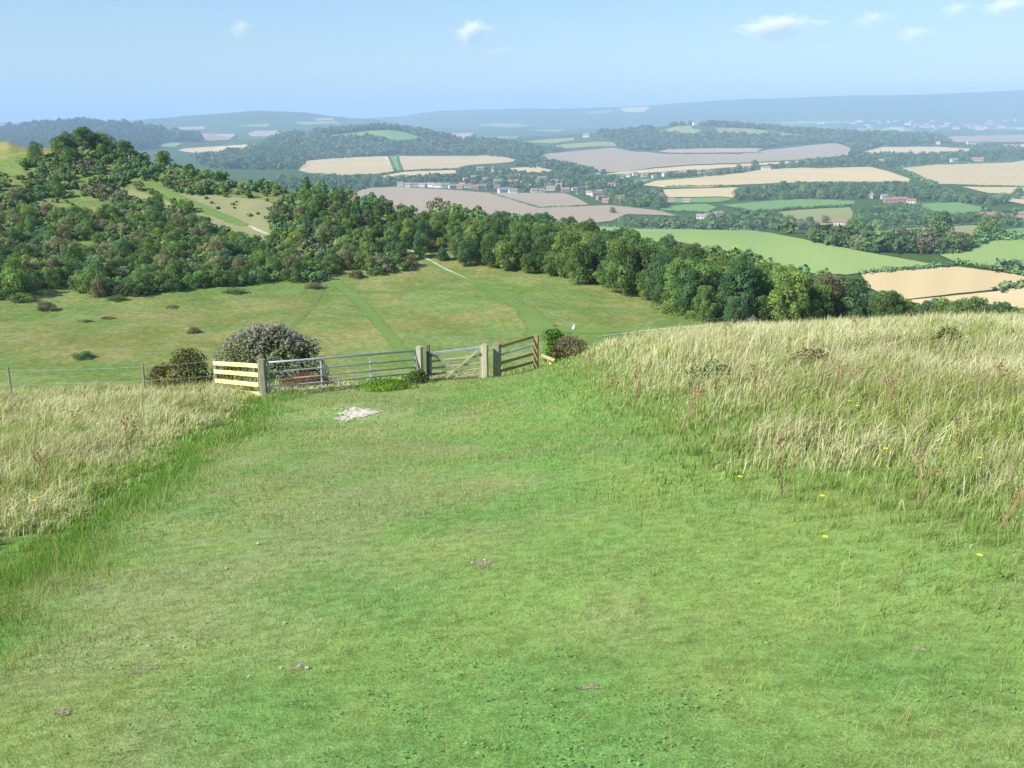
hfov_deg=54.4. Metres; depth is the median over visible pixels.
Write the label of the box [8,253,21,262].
scrub bush
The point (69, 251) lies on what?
scrub bush
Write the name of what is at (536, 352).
gate post
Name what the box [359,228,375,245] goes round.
tree
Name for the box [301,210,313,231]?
tree
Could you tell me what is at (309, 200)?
tree
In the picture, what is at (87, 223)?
scrub bush
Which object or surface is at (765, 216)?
valley tree
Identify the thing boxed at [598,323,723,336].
path
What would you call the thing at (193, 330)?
bush
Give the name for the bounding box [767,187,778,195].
valley tree
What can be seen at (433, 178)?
valley tree
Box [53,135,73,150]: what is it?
tree
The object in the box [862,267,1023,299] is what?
field
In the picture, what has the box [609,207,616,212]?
valley tree
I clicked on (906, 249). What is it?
valley tree
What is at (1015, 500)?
dead stalk
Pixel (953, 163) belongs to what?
hedge
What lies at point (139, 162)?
scrub
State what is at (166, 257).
scrub bush
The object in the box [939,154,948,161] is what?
valley tree
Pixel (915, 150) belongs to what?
field
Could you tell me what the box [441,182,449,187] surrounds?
house
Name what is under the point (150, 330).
terrain
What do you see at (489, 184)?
valley tree
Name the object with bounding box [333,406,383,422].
chalk patch
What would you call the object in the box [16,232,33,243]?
scrub bush
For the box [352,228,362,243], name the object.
tree
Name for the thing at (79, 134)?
tree
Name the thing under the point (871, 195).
house
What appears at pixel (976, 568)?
yellow flower
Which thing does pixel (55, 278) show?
scrub bush
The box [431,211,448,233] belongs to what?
tree
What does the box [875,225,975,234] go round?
field
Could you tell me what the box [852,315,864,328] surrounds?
dead stalk
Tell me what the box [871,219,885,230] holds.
valley tree
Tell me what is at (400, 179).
valley tree
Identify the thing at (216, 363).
rail fence
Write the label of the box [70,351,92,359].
bush
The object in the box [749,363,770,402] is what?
dead stalk
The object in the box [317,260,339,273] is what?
scrub bush
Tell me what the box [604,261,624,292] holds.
tree
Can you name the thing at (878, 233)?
valley tree
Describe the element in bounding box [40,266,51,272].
scrub bush
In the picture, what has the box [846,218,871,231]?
valley tree
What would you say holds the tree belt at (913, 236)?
on the terrain at (150, 330)
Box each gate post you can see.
[257,358,267,395]
[416,345,423,379]
[426,344,429,381]
[482,343,488,377]
[493,343,500,376]
[533,334,538,368]
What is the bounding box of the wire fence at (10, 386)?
[0,361,211,394]
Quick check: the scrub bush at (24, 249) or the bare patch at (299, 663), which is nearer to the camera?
the bare patch at (299, 663)
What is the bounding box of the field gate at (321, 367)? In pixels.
[267,350,415,393]
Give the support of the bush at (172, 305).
on the terrain at (150, 330)
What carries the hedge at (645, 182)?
on the terrain at (150, 330)
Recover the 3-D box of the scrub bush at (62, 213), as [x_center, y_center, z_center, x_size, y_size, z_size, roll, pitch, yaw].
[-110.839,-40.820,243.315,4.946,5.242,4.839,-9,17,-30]
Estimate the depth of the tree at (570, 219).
245.52 m
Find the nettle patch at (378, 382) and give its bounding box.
[355,377,417,392]
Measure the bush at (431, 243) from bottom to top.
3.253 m
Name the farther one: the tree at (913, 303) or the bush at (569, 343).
the tree at (913, 303)
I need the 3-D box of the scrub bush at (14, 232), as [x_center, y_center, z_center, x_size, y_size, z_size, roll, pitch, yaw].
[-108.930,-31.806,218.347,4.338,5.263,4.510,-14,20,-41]
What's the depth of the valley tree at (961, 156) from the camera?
3617.27 m
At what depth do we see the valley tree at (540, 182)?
2281.26 m
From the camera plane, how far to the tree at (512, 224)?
231.25 m
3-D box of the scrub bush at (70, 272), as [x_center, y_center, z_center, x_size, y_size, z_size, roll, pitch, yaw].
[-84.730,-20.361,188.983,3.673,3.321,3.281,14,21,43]
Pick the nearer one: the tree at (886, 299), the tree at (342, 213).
the tree at (886, 299)
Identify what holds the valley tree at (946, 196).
on the terrain at (150, 330)
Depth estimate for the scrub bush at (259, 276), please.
199.54 m
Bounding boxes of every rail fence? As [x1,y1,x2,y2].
[212,359,259,395]
[501,335,533,371]
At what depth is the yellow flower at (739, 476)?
7.91 m
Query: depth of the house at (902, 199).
1842.29 m
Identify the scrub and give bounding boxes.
[0,141,411,295]
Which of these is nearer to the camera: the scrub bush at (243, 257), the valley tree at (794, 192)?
the scrub bush at (243, 257)
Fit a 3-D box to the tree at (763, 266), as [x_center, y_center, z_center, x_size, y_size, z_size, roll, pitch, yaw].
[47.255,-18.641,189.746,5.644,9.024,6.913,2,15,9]
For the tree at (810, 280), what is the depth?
163.79 m
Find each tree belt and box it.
[273,172,460,189]
[451,166,635,195]
[624,189,670,206]
[631,215,763,229]
[668,165,754,176]
[712,207,803,233]
[734,181,1005,205]
[772,153,1023,167]
[802,224,953,253]
[854,207,933,227]
[881,225,969,252]
[941,142,1020,147]
[948,207,1023,225]
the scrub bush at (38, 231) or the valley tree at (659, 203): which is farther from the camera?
the valley tree at (659, 203)
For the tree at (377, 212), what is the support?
on the terrain at (150, 330)
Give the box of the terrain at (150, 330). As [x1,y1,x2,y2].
[0,90,1023,391]
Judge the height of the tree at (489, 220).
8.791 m
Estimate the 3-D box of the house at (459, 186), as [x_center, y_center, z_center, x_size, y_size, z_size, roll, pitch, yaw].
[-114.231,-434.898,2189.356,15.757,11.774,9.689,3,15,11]
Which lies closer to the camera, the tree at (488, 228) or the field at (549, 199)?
the tree at (488, 228)
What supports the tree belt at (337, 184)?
on the terrain at (150, 330)
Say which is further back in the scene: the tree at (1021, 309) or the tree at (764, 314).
the tree at (1021, 309)
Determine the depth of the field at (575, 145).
5007.95 m
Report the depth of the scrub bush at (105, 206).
248.39 m
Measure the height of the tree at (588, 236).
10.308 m
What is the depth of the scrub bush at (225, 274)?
194.35 m
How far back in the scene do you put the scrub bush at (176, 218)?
239.01 m
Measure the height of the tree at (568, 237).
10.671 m
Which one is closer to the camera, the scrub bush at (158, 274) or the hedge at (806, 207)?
the scrub bush at (158, 274)
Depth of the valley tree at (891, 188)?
1993.80 m
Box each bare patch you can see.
[47,706,79,716]
[85,584,106,590]
[126,663,165,675]
[283,660,311,671]
[464,558,505,568]
[575,682,603,689]
[912,647,929,651]
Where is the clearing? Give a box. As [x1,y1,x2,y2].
[180,194,272,240]
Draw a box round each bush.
[0,210,11,220]
[0,230,10,247]
[0,237,14,248]
[0,247,8,259]
[0,258,26,278]
[0,265,20,278]
[0,265,31,294]
[0,278,17,298]
[5,227,26,245]
[6,190,24,200]
[6,214,22,222]
[7,292,35,302]
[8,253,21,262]
[11,206,20,212]
[13,242,38,258]
[15,220,33,237]
[16,214,38,231]
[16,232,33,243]
[16,259,31,269]
[17,254,37,262]
[17,269,39,294]
[18,204,38,217]
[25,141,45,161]
[26,244,39,257]
[28,276,42,288]
[29,258,46,270]
[29,269,43,276]
[31,216,43,225]
[31,235,53,246]
[32,229,47,236]
[34,233,47,241]
[34,241,60,257]
[36,301,57,310]
[39,203,55,216]
[39,224,56,230]
[39,258,49,267]
[40,202,57,216]
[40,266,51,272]
[42,235,72,257]
[43,227,62,239]
[43,268,63,289]
[46,257,65,267]
[47,206,66,223]
[49,136,59,154]
[49,266,69,283]
[50,182,65,197]
[52,138,68,154]
[56,221,74,230]
[56,224,72,239]
[56,242,84,263]
[57,154,76,164]
[58,215,75,224]
[58,258,70,269]
[58,258,82,274]
[61,131,76,146]
[61,146,77,159]
[62,269,73,280]
[65,205,81,214]
[65,224,77,233]
[67,273,88,289]
[69,256,82,271]
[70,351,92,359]
[71,226,92,240]
[73,260,90,271]
[74,211,90,223]
[75,319,93,322]
[77,207,92,213]
[77,266,110,295]
[79,217,99,231]
[80,244,97,255]
[82,257,105,273]
[90,231,108,243]
[90,277,110,297]
[91,209,110,220]
[91,254,115,267]
[91,270,110,277]
[93,218,106,231]
[95,143,112,157]
[95,243,115,258]
[96,203,114,213]
[98,316,115,319]
[99,222,118,231]
[101,134,117,148]
[103,213,118,220]
[104,255,127,266]
[104,265,121,277]
[104,294,128,301]
[105,206,122,217]
[108,223,128,234]
[108,246,132,262]
[108,285,128,296]
[110,239,133,253]
[112,200,127,209]
[115,217,130,224]
[118,276,129,290]
[121,276,152,292]
[122,201,138,212]
[122,282,143,296]
[125,211,144,222]
[126,252,143,266]
[127,249,152,270]
[128,236,144,252]
[130,268,147,276]
[132,228,150,238]
[133,272,159,288]
[134,229,146,240]
[136,236,153,245]
[136,263,160,272]
[141,199,156,209]
[141,237,161,256]
[143,206,159,218]
[144,209,161,222]
[145,362,174,390]
[146,221,164,234]
[148,192,164,206]
[148,270,173,290]
[151,204,162,212]
[151,228,165,236]
[151,249,177,274]
[159,244,186,258]
[161,231,178,243]
[161,240,179,251]
[163,208,176,222]
[163,221,178,229]
[164,258,189,279]
[164,276,182,291]
[164,348,210,388]
[165,304,177,308]
[167,213,188,227]
[169,227,184,235]
[173,243,187,251]
[173,257,189,274]
[174,197,193,213]
[174,239,191,250]
[182,212,205,224]
[182,272,199,289]
[185,327,200,333]
[187,235,209,250]
[188,265,204,274]
[189,270,210,287]
[190,228,206,236]
[196,242,221,253]
[197,218,214,233]
[200,235,213,242]
[201,263,222,272]
[205,235,231,252]
[205,251,221,261]
[206,255,227,270]
[206,269,222,286]
[206,322,329,386]
[213,229,227,236]
[215,248,231,260]
[216,269,235,286]
[219,287,246,294]
[226,230,238,241]
[226,241,249,255]
[226,256,241,267]
[228,233,244,246]
[229,257,247,271]
[232,267,247,280]
[233,234,252,252]
[234,254,248,264]
[237,273,251,284]
[244,261,258,274]
[245,259,261,265]
[248,238,265,254]
[248,250,269,264]
[248,265,270,279]
[248,270,267,283]
[252,252,273,267]
[265,229,286,249]
[266,254,286,273]
[267,212,284,223]
[276,239,298,251]
[276,370,335,388]
[278,204,291,215]
[278,267,301,281]
[280,251,301,261]
[281,248,297,253]
[284,253,307,266]
[287,224,307,239]
[287,231,308,242]
[289,260,307,271]
[294,203,309,217]
[296,213,304,221]
[301,254,314,262]
[303,260,324,271]
[304,282,323,289]
[314,251,333,260]
[315,222,331,241]
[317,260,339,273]
[323,253,343,270]
[326,247,339,255]
[328,225,344,236]
[333,235,353,248]
[335,248,355,269]
[341,242,354,250]
[346,228,362,236]
[346,244,360,252]
[347,270,363,277]
[351,251,372,270]
[354,249,371,254]
[357,213,367,226]
[359,242,380,255]
[365,226,378,240]
[365,237,381,250]
[365,267,385,275]
[367,253,387,268]
[378,236,390,247]
[384,256,405,269]
[396,260,413,271]
[401,369,431,384]
[402,253,417,266]
[426,238,437,249]
[540,327,568,362]
[550,334,586,358]
[555,267,570,276]
[658,301,685,315]
[681,358,736,390]
[683,310,699,320]
[722,311,757,323]
[781,345,839,373]
[929,325,964,347]
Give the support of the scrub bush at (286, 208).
on the terrain at (150, 330)
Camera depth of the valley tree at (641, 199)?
1743.20 m
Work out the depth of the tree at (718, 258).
190.16 m
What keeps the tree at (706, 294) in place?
on the terrain at (150, 330)
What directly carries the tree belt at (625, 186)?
on the terrain at (150, 330)
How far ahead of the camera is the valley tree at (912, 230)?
701.81 m
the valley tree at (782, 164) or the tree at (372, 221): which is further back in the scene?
the valley tree at (782, 164)
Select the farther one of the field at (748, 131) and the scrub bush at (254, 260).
the field at (748, 131)
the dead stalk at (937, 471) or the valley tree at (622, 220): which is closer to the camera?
the dead stalk at (937, 471)
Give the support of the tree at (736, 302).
on the terrain at (150, 330)
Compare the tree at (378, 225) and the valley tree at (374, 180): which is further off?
the valley tree at (374, 180)
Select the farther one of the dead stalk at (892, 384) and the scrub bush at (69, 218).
the scrub bush at (69, 218)
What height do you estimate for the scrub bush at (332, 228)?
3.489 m
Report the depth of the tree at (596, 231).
227.89 m
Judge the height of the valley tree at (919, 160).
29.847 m
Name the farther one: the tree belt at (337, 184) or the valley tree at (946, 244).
the tree belt at (337, 184)
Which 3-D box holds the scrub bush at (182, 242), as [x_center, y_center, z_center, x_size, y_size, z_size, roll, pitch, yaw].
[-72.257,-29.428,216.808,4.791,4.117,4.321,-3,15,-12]
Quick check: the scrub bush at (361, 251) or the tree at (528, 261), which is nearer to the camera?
the tree at (528, 261)
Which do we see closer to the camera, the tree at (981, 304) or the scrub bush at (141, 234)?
the tree at (981, 304)
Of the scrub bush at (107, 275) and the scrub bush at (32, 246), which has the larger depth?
the scrub bush at (32, 246)
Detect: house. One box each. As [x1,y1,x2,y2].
[411,182,418,186]
[426,182,433,186]
[433,182,440,187]
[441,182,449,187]
[448,183,455,188]
[456,184,463,188]
[464,183,470,187]
[471,184,478,188]
[478,183,486,188]
[497,186,510,192]
[508,188,517,192]
[530,188,537,192]
[537,175,546,180]
[539,188,544,192]
[546,186,554,190]
[561,187,569,191]
[590,191,598,196]
[596,194,605,199]
[602,198,609,202]
[666,197,674,201]
[683,198,690,202]
[696,213,707,218]
[761,166,770,169]
[812,220,819,225]
[833,218,845,225]
[865,193,873,198]
[880,193,887,198]
[883,196,898,202]
[898,196,907,201]
[906,198,916,203]
[971,157,983,161]
[980,211,996,216]
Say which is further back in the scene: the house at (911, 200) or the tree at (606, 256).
the house at (911, 200)
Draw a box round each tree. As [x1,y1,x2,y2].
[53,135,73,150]
[68,126,96,148]
[89,132,110,148]
[114,139,134,156]
[154,150,173,166]
[277,173,286,180]
[293,205,306,220]
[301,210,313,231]
[305,197,317,208]
[308,200,321,216]
[311,175,319,181]
[311,218,323,235]
[314,194,324,209]
[318,192,327,209]
[318,230,328,242]
[319,210,330,220]
[323,215,337,232]
[328,204,337,214]
[330,173,338,179]
[332,202,341,209]
[332,225,346,238]
[334,191,346,205]
[334,197,344,207]
[335,208,349,222]
[340,220,352,233]
[341,178,349,184]
[342,202,353,214]
[347,214,361,229]
[350,204,361,216]
[352,173,360,180]
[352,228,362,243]
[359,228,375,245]
[360,176,368,185]
[361,205,370,217]
[363,209,374,216]
[366,216,377,228]
[369,178,379,186]
[373,204,384,216]
[373,210,381,217]
[374,221,385,237]
[382,229,398,242]
[383,221,392,230]
[384,176,391,182]
[385,215,395,222]
[385,235,399,253]
[391,220,402,237]
[393,242,407,257]
[395,175,405,181]
[397,210,407,222]
[400,227,413,239]
[401,233,413,249]
[402,218,413,227]
[405,221,416,236]
[412,214,418,228]
[412,236,426,257]
[414,219,432,241]
[417,212,430,225]
[422,236,430,251]
[428,175,435,181]
[429,220,443,241]
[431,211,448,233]
[434,237,445,248]
[437,247,449,260]
[441,225,448,243]
[444,220,459,245]
[446,211,463,224]
[448,225,465,253]
[449,232,465,258]
[455,239,476,266]
[462,221,476,233]
[463,224,482,252]
[463,233,482,261]
[473,219,484,233]
[479,223,496,240]
[479,232,499,267]
[482,216,494,223]
[485,182,492,189]
[490,210,509,220]
[492,240,518,270]
[493,217,512,236]
[498,234,512,259]
[506,219,529,234]
[509,221,534,262]
[512,228,535,269]
[520,213,537,222]
[520,254,534,273]
[529,230,543,261]
[529,235,556,272]
[530,222,548,230]
[531,225,547,232]
[532,226,557,268]
[533,211,553,221]
[537,178,543,185]
[539,218,555,224]
[542,250,560,275]
[544,222,556,227]
[546,171,553,177]
[548,231,565,265]
[551,230,579,276]
[553,223,563,231]
[559,215,576,223]
[559,225,582,242]
[562,221,574,228]
[562,242,595,284]
[567,229,584,260]
[575,188,582,194]
[578,219,597,232]
[580,230,598,242]
[581,234,607,283]
[587,181,595,187]
[593,228,603,235]
[593,259,611,286]
[602,238,617,255]
[603,189,610,195]
[604,230,621,243]
[604,237,640,295]
[604,244,616,264]
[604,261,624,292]
[608,193,615,200]
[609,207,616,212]
[613,195,620,202]
[614,227,629,235]
[616,236,637,247]
[617,194,627,203]
[619,217,626,224]
[620,227,644,243]
[626,177,633,183]
[627,215,636,219]
[628,200,636,205]
[631,239,660,290]
[634,180,643,187]
[635,269,652,299]
[636,196,646,206]
[642,194,652,203]
[642,252,671,301]
[648,266,671,309]
[650,245,668,260]
[651,196,664,208]
[656,234,676,248]
[657,242,671,249]
[659,192,667,199]
[659,260,680,297]
[660,257,696,312]
[665,245,690,256]
[667,252,678,261]
[671,252,699,263]
[672,268,706,318]
[674,243,689,255]
[685,242,707,258]
[687,263,719,310]
[691,285,717,321]
[698,258,712,264]
[704,169,710,175]
[704,212,715,218]
[704,262,721,268]
[705,253,722,260]
[707,255,726,263]
[709,267,728,315]
[712,168,720,174]
[712,264,727,281]
[714,257,761,321]
[714,291,727,319]
[715,212,724,218]
[723,253,750,263]
[724,296,748,323]
[726,213,735,219]
[731,186,744,196]
[736,264,771,314]
[739,188,749,197]
[748,295,774,322]
[750,192,757,199]
[751,159,759,166]
[755,262,770,269]
[757,213,769,218]
[758,191,765,198]
[759,277,777,318]
[761,268,776,290]
[762,183,768,190]
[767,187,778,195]
[767,268,810,321]
[768,267,801,320]
[770,264,802,320]
[773,182,781,189]
[777,190,789,199]
[778,160,785,166]
[780,181,787,189]
[785,214,795,220]
[787,160,795,167]
[790,190,801,198]
[790,275,815,320]
[796,159,804,166]
[796,218,805,228]
[798,184,809,193]
[799,299,822,321]
[802,282,835,319]
[805,160,812,166]
[805,216,813,225]
[807,188,816,196]
[813,272,852,319]
[817,190,825,198]
[821,215,830,222]
[828,186,838,195]
[830,232,843,246]
[833,275,871,319]
[842,235,853,247]
[844,183,856,194]
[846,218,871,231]
[850,234,866,250]
[856,237,870,250]
[858,205,869,214]
[858,214,871,227]
[859,188,869,197]
[862,292,876,314]
[864,297,876,316]
[866,206,880,214]
[867,212,878,226]
[867,243,875,251]
[867,293,879,318]
[868,289,903,318]
[869,230,888,250]
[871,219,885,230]
[873,182,885,191]
[873,204,884,214]
[881,214,890,221]
[885,204,896,210]
[886,185,896,191]
[890,181,898,186]
[891,191,901,196]
[892,212,906,225]
[894,208,903,213]
[897,186,907,196]
[899,202,911,210]
[899,298,920,317]
[902,239,913,252]
[904,212,911,218]
[906,299,919,306]
[907,158,914,164]
[907,189,917,195]
[907,229,918,233]
[909,203,921,210]
[910,210,919,218]
[914,303,927,312]
[915,157,923,164]
[916,230,939,253]
[919,188,931,198]
[919,206,931,213]
[919,298,943,315]
[920,213,930,224]
[925,210,954,231]
[925,230,940,245]
[927,297,954,316]
[938,193,950,201]
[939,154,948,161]
[940,236,951,252]
[944,232,961,252]
[944,297,982,315]
[950,232,966,248]
[958,153,965,159]
[958,194,968,202]
[962,233,972,247]
[969,296,991,314]
[972,192,983,202]
[974,215,1005,236]
[981,193,988,201]
[986,301,1018,315]
[988,153,995,159]
[999,192,1012,202]
[1011,187,1023,198]
[1011,306,1023,314]
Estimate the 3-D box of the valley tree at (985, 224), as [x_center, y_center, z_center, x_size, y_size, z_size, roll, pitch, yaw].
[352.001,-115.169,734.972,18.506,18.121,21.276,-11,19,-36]
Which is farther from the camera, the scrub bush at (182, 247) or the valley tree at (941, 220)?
the valley tree at (941, 220)
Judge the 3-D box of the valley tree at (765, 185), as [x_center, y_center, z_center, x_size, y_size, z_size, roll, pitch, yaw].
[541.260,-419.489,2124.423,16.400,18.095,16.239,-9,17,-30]
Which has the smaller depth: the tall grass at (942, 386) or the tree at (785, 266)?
the tall grass at (942, 386)
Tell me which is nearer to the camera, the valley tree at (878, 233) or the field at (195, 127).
the valley tree at (878, 233)
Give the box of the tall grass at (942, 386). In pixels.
[0,308,1023,679]
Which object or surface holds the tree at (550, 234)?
on the terrain at (150, 330)
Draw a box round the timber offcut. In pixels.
[541,354,554,364]
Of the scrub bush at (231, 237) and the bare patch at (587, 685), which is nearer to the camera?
the bare patch at (587, 685)
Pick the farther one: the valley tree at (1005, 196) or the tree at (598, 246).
the valley tree at (1005, 196)
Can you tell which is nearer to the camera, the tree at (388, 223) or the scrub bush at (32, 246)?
the scrub bush at (32, 246)
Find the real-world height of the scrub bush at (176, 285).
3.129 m
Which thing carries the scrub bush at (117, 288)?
on the terrain at (150, 330)
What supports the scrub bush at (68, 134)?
on the terrain at (150, 330)
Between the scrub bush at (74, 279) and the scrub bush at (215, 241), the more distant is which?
the scrub bush at (215, 241)
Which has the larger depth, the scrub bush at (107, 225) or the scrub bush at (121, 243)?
the scrub bush at (107, 225)
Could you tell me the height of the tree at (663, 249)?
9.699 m
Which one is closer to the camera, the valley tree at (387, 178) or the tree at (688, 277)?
the tree at (688, 277)
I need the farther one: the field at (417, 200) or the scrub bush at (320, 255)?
the field at (417, 200)
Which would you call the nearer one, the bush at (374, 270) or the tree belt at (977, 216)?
the bush at (374, 270)
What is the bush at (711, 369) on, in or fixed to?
on the ground at (564, 591)
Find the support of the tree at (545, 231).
on the terrain at (150, 330)
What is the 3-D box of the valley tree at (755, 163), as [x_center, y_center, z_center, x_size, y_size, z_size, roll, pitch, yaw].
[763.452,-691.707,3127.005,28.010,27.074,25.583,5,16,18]
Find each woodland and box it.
[0,117,203,149]
[190,129,542,169]
[293,176,830,278]
[310,122,455,137]
[453,138,564,158]
[510,156,606,173]
[596,124,952,150]
[668,120,845,130]
[803,147,1023,163]
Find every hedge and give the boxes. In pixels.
[309,173,372,176]
[373,168,455,175]
[388,156,396,170]
[396,156,402,169]
[490,192,589,207]
[543,146,597,152]
[549,140,596,143]
[598,224,752,229]
[611,169,696,175]
[642,176,702,184]
[658,209,704,212]
[662,152,759,153]
[666,184,739,186]
[757,203,853,210]
[798,181,906,182]
[859,262,955,274]
[874,222,977,229]
[895,167,938,184]
[899,161,1010,167]
[917,201,1023,214]
[934,231,1023,253]
[954,258,1023,275]
[958,184,1023,186]
[973,229,1023,236]
[990,258,1023,271]
[990,279,1023,290]
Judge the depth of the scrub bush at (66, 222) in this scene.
232.80 m
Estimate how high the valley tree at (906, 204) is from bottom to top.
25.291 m
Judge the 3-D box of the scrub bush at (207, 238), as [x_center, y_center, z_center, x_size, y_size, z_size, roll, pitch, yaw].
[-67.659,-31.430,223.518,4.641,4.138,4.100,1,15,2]
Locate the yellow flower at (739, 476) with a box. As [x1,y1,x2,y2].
[738,475,741,501]
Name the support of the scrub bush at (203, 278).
on the terrain at (150, 330)
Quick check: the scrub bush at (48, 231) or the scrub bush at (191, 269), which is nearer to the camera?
the scrub bush at (191, 269)
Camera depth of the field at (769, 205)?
1802.27 m
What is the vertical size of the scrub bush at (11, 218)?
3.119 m
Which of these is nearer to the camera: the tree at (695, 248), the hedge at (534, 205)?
the tree at (695, 248)
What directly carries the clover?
on the ground at (564, 591)
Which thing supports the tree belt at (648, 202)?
on the terrain at (150, 330)
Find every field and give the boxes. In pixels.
[159,143,180,146]
[178,126,204,129]
[179,144,254,153]
[200,133,235,140]
[240,123,269,126]
[248,131,277,135]
[293,121,340,124]
[299,156,392,174]
[313,118,333,120]
[332,130,421,140]
[356,187,673,222]
[384,170,455,176]
[389,156,399,169]
[399,155,514,169]
[451,133,473,138]
[475,123,530,126]
[484,136,519,139]
[495,193,586,206]
[511,167,551,171]
[524,138,573,142]
[535,129,565,131]
[543,143,849,171]
[545,142,616,150]
[585,110,612,113]
[599,226,929,274]
[607,161,797,175]
[619,107,649,111]
[632,179,652,182]
[644,167,909,186]
[657,125,700,133]
[659,148,762,152]
[659,204,715,211]
[662,187,742,197]
[675,197,730,202]
[715,128,802,135]
[725,198,854,210]
[763,128,909,130]
[777,121,841,123]
[781,207,852,224]
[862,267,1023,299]
[865,147,978,153]
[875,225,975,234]
[904,160,1023,185]
[912,287,1023,307]
[922,202,988,212]
[937,239,1023,271]
[947,135,1023,141]
[966,187,1023,193]
[987,127,1023,129]
[994,228,1023,235]
[1009,196,1023,203]
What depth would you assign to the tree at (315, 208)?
252.61 m
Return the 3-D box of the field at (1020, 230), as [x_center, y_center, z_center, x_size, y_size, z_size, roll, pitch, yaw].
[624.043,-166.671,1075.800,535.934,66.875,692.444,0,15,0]
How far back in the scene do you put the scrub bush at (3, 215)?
244.24 m
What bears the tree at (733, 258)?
on the terrain at (150, 330)
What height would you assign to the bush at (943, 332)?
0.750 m
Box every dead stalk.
[6,403,20,416]
[31,449,49,494]
[70,410,75,422]
[120,415,136,457]
[195,386,210,413]
[584,353,593,373]
[604,369,618,405]
[632,369,644,402]
[681,386,706,433]
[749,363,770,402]
[769,432,797,498]
[831,360,861,404]
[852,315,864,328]
[883,372,898,417]
[913,454,946,503]
[953,415,975,462]
[992,357,1020,401]
[996,475,1023,533]
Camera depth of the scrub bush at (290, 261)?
212.12 m
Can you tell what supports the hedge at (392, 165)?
on the terrain at (150, 330)
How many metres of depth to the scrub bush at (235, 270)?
198.87 m
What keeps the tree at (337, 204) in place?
on the terrain at (150, 330)
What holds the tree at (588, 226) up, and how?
on the terrain at (150, 330)
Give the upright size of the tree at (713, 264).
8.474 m
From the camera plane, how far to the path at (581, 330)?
156.11 m
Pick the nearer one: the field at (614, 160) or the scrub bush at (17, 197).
the scrub bush at (17, 197)
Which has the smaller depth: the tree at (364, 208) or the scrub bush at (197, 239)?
the scrub bush at (197, 239)
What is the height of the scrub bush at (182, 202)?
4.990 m
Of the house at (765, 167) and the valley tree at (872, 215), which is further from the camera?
the house at (765, 167)
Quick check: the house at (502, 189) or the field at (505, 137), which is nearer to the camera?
the house at (502, 189)
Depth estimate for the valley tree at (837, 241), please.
705.72 m
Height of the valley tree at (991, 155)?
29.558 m
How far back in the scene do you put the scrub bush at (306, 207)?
250.55 m
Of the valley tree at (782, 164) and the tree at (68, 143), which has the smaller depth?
the tree at (68, 143)
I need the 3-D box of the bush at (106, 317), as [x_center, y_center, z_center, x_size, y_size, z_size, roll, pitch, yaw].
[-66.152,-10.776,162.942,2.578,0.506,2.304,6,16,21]
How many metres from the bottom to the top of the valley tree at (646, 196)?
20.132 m
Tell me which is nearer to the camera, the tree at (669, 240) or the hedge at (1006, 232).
the tree at (669, 240)
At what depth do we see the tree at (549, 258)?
211.65 m
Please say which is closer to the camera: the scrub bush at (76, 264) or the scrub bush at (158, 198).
the scrub bush at (76, 264)
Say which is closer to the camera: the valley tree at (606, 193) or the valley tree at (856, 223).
the valley tree at (856, 223)
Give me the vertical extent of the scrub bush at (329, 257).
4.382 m
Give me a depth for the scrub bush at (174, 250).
209.73 m
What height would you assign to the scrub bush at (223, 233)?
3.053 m
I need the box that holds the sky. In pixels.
[0,0,1023,120]
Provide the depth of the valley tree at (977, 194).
1822.71 m
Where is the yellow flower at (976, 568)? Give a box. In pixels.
[973,554,981,585]
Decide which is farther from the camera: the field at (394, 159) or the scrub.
the field at (394, 159)
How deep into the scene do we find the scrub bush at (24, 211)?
245.17 m
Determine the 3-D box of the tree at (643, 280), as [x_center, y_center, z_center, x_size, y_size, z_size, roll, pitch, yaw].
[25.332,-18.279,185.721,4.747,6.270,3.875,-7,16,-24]
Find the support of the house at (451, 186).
on the terrain at (150, 330)
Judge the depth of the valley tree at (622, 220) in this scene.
1437.22 m
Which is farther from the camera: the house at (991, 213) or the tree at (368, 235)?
the house at (991, 213)
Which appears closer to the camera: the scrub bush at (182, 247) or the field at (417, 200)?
the scrub bush at (182, 247)
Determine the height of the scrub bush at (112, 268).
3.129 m
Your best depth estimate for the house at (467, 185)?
2207.73 m
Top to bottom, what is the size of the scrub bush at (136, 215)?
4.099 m
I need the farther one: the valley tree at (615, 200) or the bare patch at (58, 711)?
the valley tree at (615, 200)
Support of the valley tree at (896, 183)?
on the terrain at (150, 330)
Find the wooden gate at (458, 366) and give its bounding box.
[429,345,481,380]
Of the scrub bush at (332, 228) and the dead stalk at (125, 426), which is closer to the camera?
the dead stalk at (125, 426)
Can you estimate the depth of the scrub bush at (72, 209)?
250.42 m
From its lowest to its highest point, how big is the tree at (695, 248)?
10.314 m
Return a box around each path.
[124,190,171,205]
[131,182,247,225]
[249,225,302,255]
[287,283,326,329]
[325,279,423,368]
[346,277,488,293]
[407,248,465,277]
[407,250,570,338]
[537,324,706,333]
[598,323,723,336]
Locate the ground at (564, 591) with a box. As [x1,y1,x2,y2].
[0,347,1023,767]
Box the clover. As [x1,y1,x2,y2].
[0,466,1023,767]
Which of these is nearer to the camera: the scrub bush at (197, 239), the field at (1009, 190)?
the scrub bush at (197, 239)
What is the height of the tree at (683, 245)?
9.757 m

